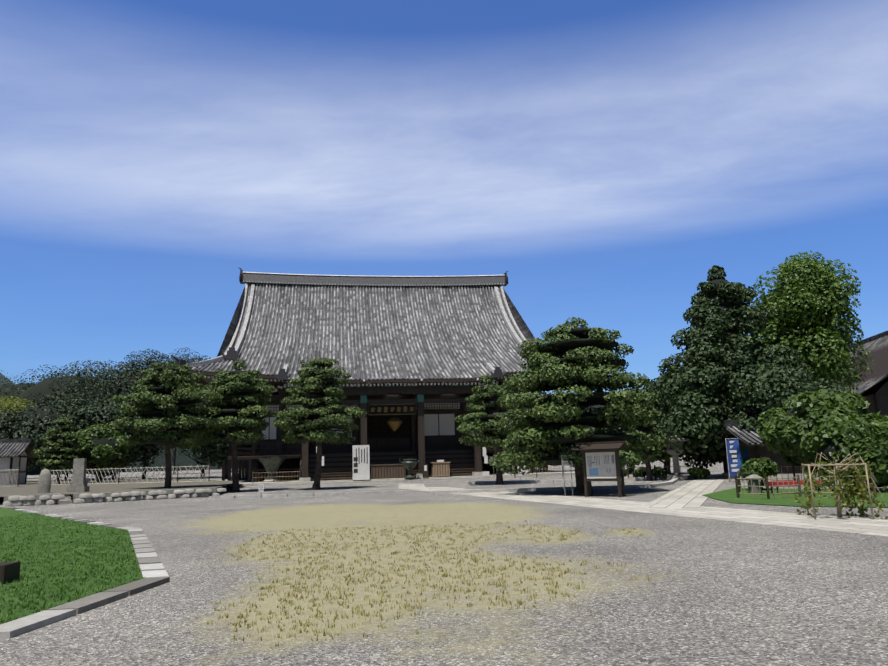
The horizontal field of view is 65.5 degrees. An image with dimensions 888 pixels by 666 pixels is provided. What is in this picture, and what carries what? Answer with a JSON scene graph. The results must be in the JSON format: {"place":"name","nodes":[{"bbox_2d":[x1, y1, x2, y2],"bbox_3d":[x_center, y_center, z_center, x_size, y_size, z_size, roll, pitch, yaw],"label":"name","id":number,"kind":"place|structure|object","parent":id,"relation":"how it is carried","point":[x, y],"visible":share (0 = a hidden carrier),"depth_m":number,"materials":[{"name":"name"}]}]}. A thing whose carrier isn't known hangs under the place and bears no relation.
{"place":"outdoors","nodes":[
{"label":"outdoors","id":0,"kind":"place"},
{"bbox_2d":[0,373,12,384],"bbox_3d":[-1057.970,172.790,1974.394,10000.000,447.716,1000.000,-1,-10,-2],"label":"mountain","id":1,"kind":"structure","parent":0,"point":[3,377],"depth_m":2438.20,"materials":[{"name":"green plant"}]},
{"bbox_2d":[0,507,143,624],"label":"lawn","id":2,"kind":"structure","parent":0,"point":[45,603],"depth_m":10.82,"materials":[{"name":"green plant"}]},
{"bbox_2d":[0,561,20,583],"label":"box","id":3,"kind":"object","parent":2,"relation":"on","point":[9,571],"visible":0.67,"depth_m":8.93,"materials":[{"name":"black"}]},
{"bbox_2d":[0,479,241,496],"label":"raised bank","id":4,"kind":"structure","parent":0,"point":[29,487],"depth_m":42.92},
{"bbox_2d":[38,469,50,492],"bbox_3d":[-20.113,7.440,34.772,0.658,1.197,0.344,-1,-10,-2],"label":"rounded monument","id":5,"kind":"object","parent":4,"relation":"on","point":[44,483],"visible":1,"depth_m":34.64,"materials":[{"name":"stone"}]},
{"bbox_2d":[0,387,90,470],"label":"broadleaf tree","id":6,"kind":"object","parent":4,"relation":"on","point":[33,423],"visible":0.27,"depth_m":78.78,"materials":[{"name":"green plant"}]},
{"bbox_2d":[31,417,80,483],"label":"pine","id":7,"kind":"object","parent":4,"relation":"on","point":[60,454],"visible":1,"depth_m":58.05,"materials":[{"name":"green plant"}]},
{"bbox_2d":[67,458,89,491],"bbox_3d":[-18.327,7.139,34.674,0.859,1.649,0.515,-1,-10,-2],"label":"monument stele","id":8,"kind":"object","parent":4,"relation":"on","point":[79,484],"visible":1,"depth_m":34.55,"materials":[{"name":"stone"}]},
{"bbox_2d":[70,424,132,481],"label":"broadleaf tree","id":9,"kind":"object","parent":4,"relation":"on","point":[100,446],"visible":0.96,"depth_m":61.31,"materials":[{"name":"green plant"}]},
{"bbox_2d":[49,463,209,484],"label":"bamboo fence","id":10,"kind":"object","parent":4,"relation":"on","point":[119,468],"visible":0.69,"depth_m":53.23,"materials":[{"name":"grey wood"}]},
{"bbox_2d":[72,488,225,503],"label":"rubble wall","id":11,"kind":"structure","parent":0,"point":[135,495],"depth_m":32.21,"materials":[{"name":"stone"}]},
{"bbox_2d":[27,389,656,474],"bbox_3d":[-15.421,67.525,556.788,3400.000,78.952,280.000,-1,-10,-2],"label":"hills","id":12,"kind":"structure","parent":0,"point":[183,459],"depth_m":422.18,"materials":[{"name":"green plant"}]},
{"bbox_2d":[0,455,887,665],"bbox_3d":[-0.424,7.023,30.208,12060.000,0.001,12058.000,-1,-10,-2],"label":"ground","id":13,"kind":"structure","parent":0,"point":[719,593],"depth_m":7.66,"materials":[{"name":"grey gravel"}]},
{"bbox_2d":[0,467,19,486],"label":"slat fence","id":14,"kind":"object","parent":13,"relation":"on","point":[10,477],"visible":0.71,"depth_m":53.29,"materials":[{"name":"grey wood"}]},
{"bbox_2d":[0,396,37,471],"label":"broadleaf tree","id":15,"kind":"object","parent":13,"relation":"on","point":[5,404],"visible":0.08,"depth_m":105.00,"materials":[{"name":"green plant"}]},
{"bbox_2d":[0,439,38,484],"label":"storehouse","id":16,"kind":"structure","parent":13,"relation":"on","point":[15,454],"depth_m":62.95,"materials":[{"name":"white paint"}]},
{"bbox_2d":[3,494,64,505],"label":"rubble wall","id":17,"kind":"structure","parent":13,"relation":"on","point":[29,500],"depth_m":30.13,"materials":[{"name":"stone"}]},
{"bbox_2d":[0,370,67,467],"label":"broadleaf tree","id":18,"kind":"object","parent":13,"relation":"on","point":[4,388],"depth_m":164.11,"materials":[{"name":"green plant"}]},
{"bbox_2d":[0,360,116,479],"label":"broadleaf tree","id":19,"kind":"object","parent":13,"relation":"on","point":[37,392],"visible":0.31,"depth_m":116.49,"materials":[{"name":"green plant"}]},
{"bbox_2d":[56,493,71,503],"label":"stone","id":20,"kind":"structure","parent":13,"relation":"on","point":[67,499],"depth_m":30.96,"materials":[{"name":"stone"}]},
{"bbox_2d":[0,505,169,638],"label":"lawn kerb","id":21,"kind":"structure","parent":13,"relation":"on","point":[154,573],"depth_m":7.94,"materials":[{"name":"stone"}]},
{"bbox_2d":[56,397,170,479],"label":"broadleaf tree","id":22,"kind":"object","parent":13,"relation":"on","point":[91,413],"visible":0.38,"depth_m":73.97,"materials":[{"name":"green plant"}]},
{"bbox_2d":[75,349,193,478],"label":"broadleaf tree","id":23,"kind":"object","parent":13,"relation":"on","point":[121,383],"visible":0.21,"depth_m":97.59,"materials":[{"name":"green plant"}]},
{"bbox_2d":[103,362,227,487],"bbox_3d":[-14.992,5.145,37.403,5.542,7.289,5.535,-8,-12,30],"label":"pine","id":24,"kind":"object","parent":13,"relation":"on","point":[167,407],"visible":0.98,"depth_m":36.74,"materials":[{"name":"green plant"}]},
{"bbox_2d":[130,348,203,473],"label":"broadleaf tree","id":25,"kind":"object","parent":13,"relation":"on","point":[174,454],"visible":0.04,"depth_m":173.42,"materials":[{"name":"green plant"}]},
{"bbox_2d":[152,356,211,477],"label":"broadleaf tree","id":26,"kind":"object","parent":13,"relation":"on","point":[201,405],"visible":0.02,"depth_m":91.74,"materials":[{"name":"green plant"}]},
{"bbox_2d":[190,398,252,478],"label":"broadleaf tree","id":27,"kind":"object","parent":13,"relation":"on","point":[212,451],"visible":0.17,"depth_m":69.06,"materials":[{"name":"green plant"}]},
{"bbox_2d":[200,359,274,491],"bbox_3d":[-12.013,5.337,39.871,4.449,7.605,5.339,-1,-10,-2],"label":"pine","id":28,"kind":"object","parent":13,"relation":"on","point":[249,387],"visible":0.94,"depth_m":39.25,"materials":[{"name":"green plant"}]},
{"bbox_2d":[259,484,263,494],"bbox_3d":[-9.024,7.721,34.073,0.247,0.538,0.051,-1,-10,-2],"label":"sign post","id":29,"kind":"object","parent":13,"relation":"on","point":[261,488],"visible":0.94,"depth_m":34.06,"materials":[{"name":"grey paint"}]},
{"bbox_2d":[258,456,286,481],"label":"water basin","id":30,"kind":"object","parent":13,"relation":"on","point":[272,464],"visible":0.94,"depth_m":52.37,"materials":[{"name":"grey stone"}]},
{"bbox_2d":[252,471,299,482],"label":"wooden railing","id":31,"kind":"object","parent":13,"relation":"on","point":[273,476],"visible":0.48,"depth_m":52.07,"materials":[{"name":"wood"}]},
{"bbox_2d":[209,490,403,498],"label":"terrace kerb","id":32,"kind":"structure","parent":13,"relation":"on","point":[306,494],"depth_m":31.07,"materials":[{"name":"stone"}]},
{"bbox_2d":[272,358,366,489],"bbox_3d":[-7.046,5.176,39.589,5.261,7.564,5.306,-1,-10,-2],"label":"pine","id":33,"kind":"object","parent":13,"relation":"on","point":[309,381],"visible":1,"depth_m":39.13,"materials":[{"name":"green plant"}]},
{"bbox_2d":[186,370,574,486],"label":"temple hall","id":34,"kind":"structure","parent":13,"relation":"on","point":[413,419],"depth_m":55.22,"materials":[{"name":"brown wood"}]},
{"bbox_2d":[189,283,536,394],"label":"temple roof","id":35,"kind":"structure","parent":34,"relation":"attached to","point":[401,332],"depth_m":65.86,"materials":[{"name":"grey tile"}]},
{"bbox_2d":[171,268,534,379],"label":"temple roof ridges","id":36,"kind":"object","parent":35,"relation":"on","point":[231,351],"visible":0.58,"depth_m":71.86,"materials":[{"name":"tile"}]},
{"bbox_2d":[231,433,529,480],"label":"temple front furnishings","id":37,"kind":"object","parent":13,"relation":"on","point":[361,463],"visible":0.79,"depth_m":51.98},
{"bbox_2d":[398,484,426,489],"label":"stone slab","id":38,"kind":"structure","parent":13,"relation":"on","point":[412,486],"depth_m":38.62,"materials":[{"name":"white stone"}]},
{"bbox_2d":[193,520,650,646],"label":"dry grass tufts","id":39,"kind":"object","parent":13,"relation":"on","point":[361,612],"visible":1,"depth_m":8.62,"materials":[{"name":"beige plant"}]},
{"bbox_2d":[455,374,522,484],"bbox_3d":[2.738,5.426,38.996,4.248,6.264,4.242,-1,-10,-2],"label":"pine","id":40,"kind":"object","parent":13,"relation":"on","point":[488,392],"visible":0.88,"depth_m":38.31,"materials":[{"name":"green plant"}]},
{"bbox_2d":[491,450,514,473],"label":"stone lantern","id":41,"kind":"object","parent":13,"relation":"on","point":[504,472],"visible":0.19,"depth_m":55.12,"materials":[{"name":"grey stone"}]},
{"bbox_2d":[514,465,563,477],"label":"fence","id":42,"kind":"object","parent":13,"relation":"on","point":[545,473],"visible":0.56,"depth_m":50.65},
{"bbox_2d":[465,478,641,483],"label":"terrace kerb","id":43,"kind":"structure","parent":13,"relation":"on","point":[537,481],"depth_m":39.08,"materials":[{"name":"stone"}]},
{"bbox_2d":[534,408,572,469],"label":"broadleaf tree","id":44,"kind":"object","parent":13,"relation":"on","point":[558,429],"visible":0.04,"depth_m":66.59,"materials":[{"name":"green plant"}]},
{"bbox_2d":[433,478,678,493],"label":"terrace kerb","id":45,"kind":"structure","parent":13,"relation":"on","point":[672,481],"depth_m":29.66,"materials":[{"name":"stone"}]},
{"bbox_2d":[561,455,572,495],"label":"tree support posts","id":46,"kind":"object","parent":13,"relation":"on","point":[565,463],"visible":0.58,"depth_m":25.31,"materials":[{"name":"grey paint"}]},
{"bbox_2d":[488,317,659,493],"bbox_3d":[5.137,2.822,27.585,6.888,7.101,6.739,-1,-10,-2],"label":"pine","id":47,"kind":"object","parent":13,"relation":"on","point":[585,364],"visible":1,"depth_m":26.20,"materials":[{"name":"green plant"}]},
{"bbox_2d":[571,441,628,496],"bbox_3d":[5.510,4.769,24.168,1.935,1.890,0.840,-10,-14,39],"label":"notice board","id":48,"kind":"object","parent":13,"relation":"on","point":[604,458],"visible":1,"depth_m":24.11,"materials":[{"name":"wood"}]},
{"bbox_2d":[594,405,633,473],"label":"broadleaf tree","id":49,"kind":"object","parent":13,"relation":"on","point":[624,430],"visible":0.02,"depth_m":50.58,"materials":[{"name":"green plant"}]},
{"bbox_2d":[632,467,652,478],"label":"shrub","id":50,"kind":"object","parent":13,"relation":"on","point":[636,473],"visible":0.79,"depth_m":40.19,"materials":[{"name":"green plant"}]},
{"bbox_2d":[625,390,671,480],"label":"pine","id":51,"kind":"object","parent":13,"relation":"on","point":[649,451],"visible":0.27,"depth_m":37.49,"materials":[{"name":"green plant"}]},
{"bbox_2d":[626,403,685,473],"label":"broadleaf tree","id":52,"kind":"object","parent":13,"relation":"on","point":[667,460],"depth_m":47.90,"materials":[{"name":"green plant"}]},
{"bbox_2d":[652,466,667,478],"bbox_3d":[12.385,8.078,39.671,0.973,0.840,0.939,-1,-10,-2],"label":"shrub","id":53,"kind":"object","parent":13,"relation":"on","point":[658,471],"visible":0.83,"depth_m":39.41,"materials":[{"name":"green plant"}]},
{"bbox_2d":[627,464,694,479],"bbox_3d":[11.845,7.633,37.738,3.567,0.810,0.197,-7,-12,26],"label":"bamboo fence","id":54,"kind":"object","parent":13,"relation":"on","point":[655,476],"visible":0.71,"depth_m":37.86,"materials":[{"name":"brown wood"}]},
{"bbox_2d":[660,429,689,480],"bbox_3d":[12.466,6.552,37.196,1.850,2.702,1.602,-1,-10,-2],"label":"stone lantern","id":55,"kind":"object","parent":13,"relation":"on","point":[676,466],"visible":0.65,"depth_m":36.93,"materials":[{"name":"grey stone"}]},
{"bbox_2d":[687,466,710,478],"bbox_3d":[13.563,7.497,36.696,1.131,0.848,0.969,-8,-12,30],"label":"shrub","id":56,"kind":"object","parent":13,"relation":"on","point":[695,472],"visible":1,"depth_m":36.50,"materials":[{"name":"green plant"}]},
{"bbox_2d":[725,438,740,481],"bbox_3d":[13.902,6.084,33.132,0.670,2.063,0.100,-1,-10,-2],"label":"nobori banner","id":57,"kind":"object","parent":13,"relation":"on","point":[733,456],"visible":0.98,"depth_m":33.15,"materials":[{"name":"fabric"}]},
{"bbox_2d":[626,265,848,468],"bbox_3d":[15.938,2.076,39.347,10.810,12.276,11.320,-1,-10,-2],"label":"tree","id":58,"kind":"object","parent":13,"relation":"on","point":[728,369],"visible":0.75,"depth_m":37.53,"materials":[{"name":"green plant"}]},
{"bbox_2d":[739,447,748,477],"bbox_3d":[14.883,6.465,34.212,0.545,1.648,0.060,-1,-10,-2],"label":"nobori banner","id":59,"kind":"object","parent":13,"relation":"on","point":[744,454],"visible":0.44,"depth_m":34.28,"materials":[{"name":"blue fabric"}]},
{"bbox_2d":[764,464,814,485],"bbox_3d":[15.014,5.631,27.552,4.161,0.864,0.189,-6,-11,20],"label":"bamboo fence","id":60,"kind":"object","parent":13,"relation":"on","point":[793,468],"visible":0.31,"depth_m":27.89,"materials":[{"name":"wood"}]},
{"bbox_2d":[702,488,887,506],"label":"garden turf","id":61,"kind":"structure","parent":13,"relation":"on","point":[729,495],"depth_m":20.43,"materials":[{"name":"green plant"}]},
{"bbox_2d":[735,471,740,497],"bbox_3d":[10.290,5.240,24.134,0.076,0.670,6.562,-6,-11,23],"label":"post","id":62,"kind":"object","parent":61,"relation":"on","point":[737,483],"visible":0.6,"depth_m":21.22,"materials":[{"name":"brown wood"}]},
{"bbox_2d":[745,474,761,492],"bbox_3d":[10.496,5.106,23.332,0.537,0.630,0.537,-6,-11,23],"label":"stone lantern","id":63,"kind":"object","parent":61,"relation":"on","point":[754,478],"visible":0.71,"depth_m":23.21,"materials":[{"name":"grey stone"}]},
{"bbox_2d":[738,456,778,489],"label":"tree","id":64,"kind":"object","parent":61,"relation":"on","point":[762,467],"visible":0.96,"depth_m":24.91,"materials":[{"name":"green plant"}]},
{"bbox_2d":[737,475,801,498],"bbox_3d":[9.761,4.607,20.613,1.830,0.670,0.887,-4,-11,13],"label":"bamboo fence","id":65,"kind":"object","parent":61,"relation":"on","point":[767,486],"visible":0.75,"depth_m":20.57,"materials":[{"name":"wood"}]},
{"bbox_2d":[768,480,821,493],"bbox_3d":[11.457,5.044,22.529,1.552,0.405,0.571,-1,-10,-1],"label":"red bench","id":66,"kind":"object","parent":61,"relation":"on","point":[781,483],"visible":0.4,"depth_m":22.29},
{"bbox_2d":[813,472,876,497],"bbox_3d":[11.417,4.378,19.762,1.634,0.713,0.475,-7,-12,27],"label":"bamboo fence","id":67,"kind":"object","parent":61,"relation":"on","point":[872,483],"visible":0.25,"depth_m":19.62,"materials":[{"name":"beige wood"}]},
{"bbox_2d":[709,415,887,480],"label":"building","id":68,"kind":"structure","parent":13,"relation":"on","point":[751,440],"depth_m":33.92,"materials":[{"name":"grey tile"}]},
{"bbox_2d":[747,250,874,392],"bbox_3d":[21.856,1.621,40.569,6.929,13.292,6.976,-1,-10,-2],"label":"tree","id":69,"kind":"object","parent":13,"relation":"on","point":[806,302],"visible":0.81,"depth_m":39.47,"materials":[{"name":"green plant"}]},
{"bbox_2d":[757,389,870,483],"bbox_3d":[15.003,4.274,27.788,4.249,3.913,4.635,-1,-10,-2],"label":"broadleaf tree","id":70,"kind":"object","parent":13,"relation":"on","point":[789,424],"visible":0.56,"depth_m":27.09,"materials":[{"name":"green plant"}]},
{"bbox_2d":[793,451,887,519],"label":"trellis","id":71,"kind":"object","parent":13,"relation":"on","point":[860,492],"visible":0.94,"depth_m":14.37,"materials":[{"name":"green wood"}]},
{"bbox_2d":[798,411,887,490],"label":"broadleaf tree","id":72,"kind":"object","parent":13,"relation":"on","point":[865,437],"visible":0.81,"depth_m":22.26,"materials":[{"name":"green plant"}]},
{"bbox_2d":[826,330,887,414],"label":"building","id":73,"kind":"structure","parent":13,"relation":"on","point":[873,389],"depth_m":48.99,"materials":[{"name":"grey tile"}]},
{"bbox_2d":[0,0,887,393],"label":"sky","id":74,"kind":"structure","parent":0,"point":[604,156],"materials":[{"name":"blue"}]},
{"bbox_2d":[407,474,887,536],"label":"stone path","id":75,"kind":"structure","parent":0,"point":[874,527],"depth_m":17.68,"materials":[{"name":"beige stone"}]}
]}

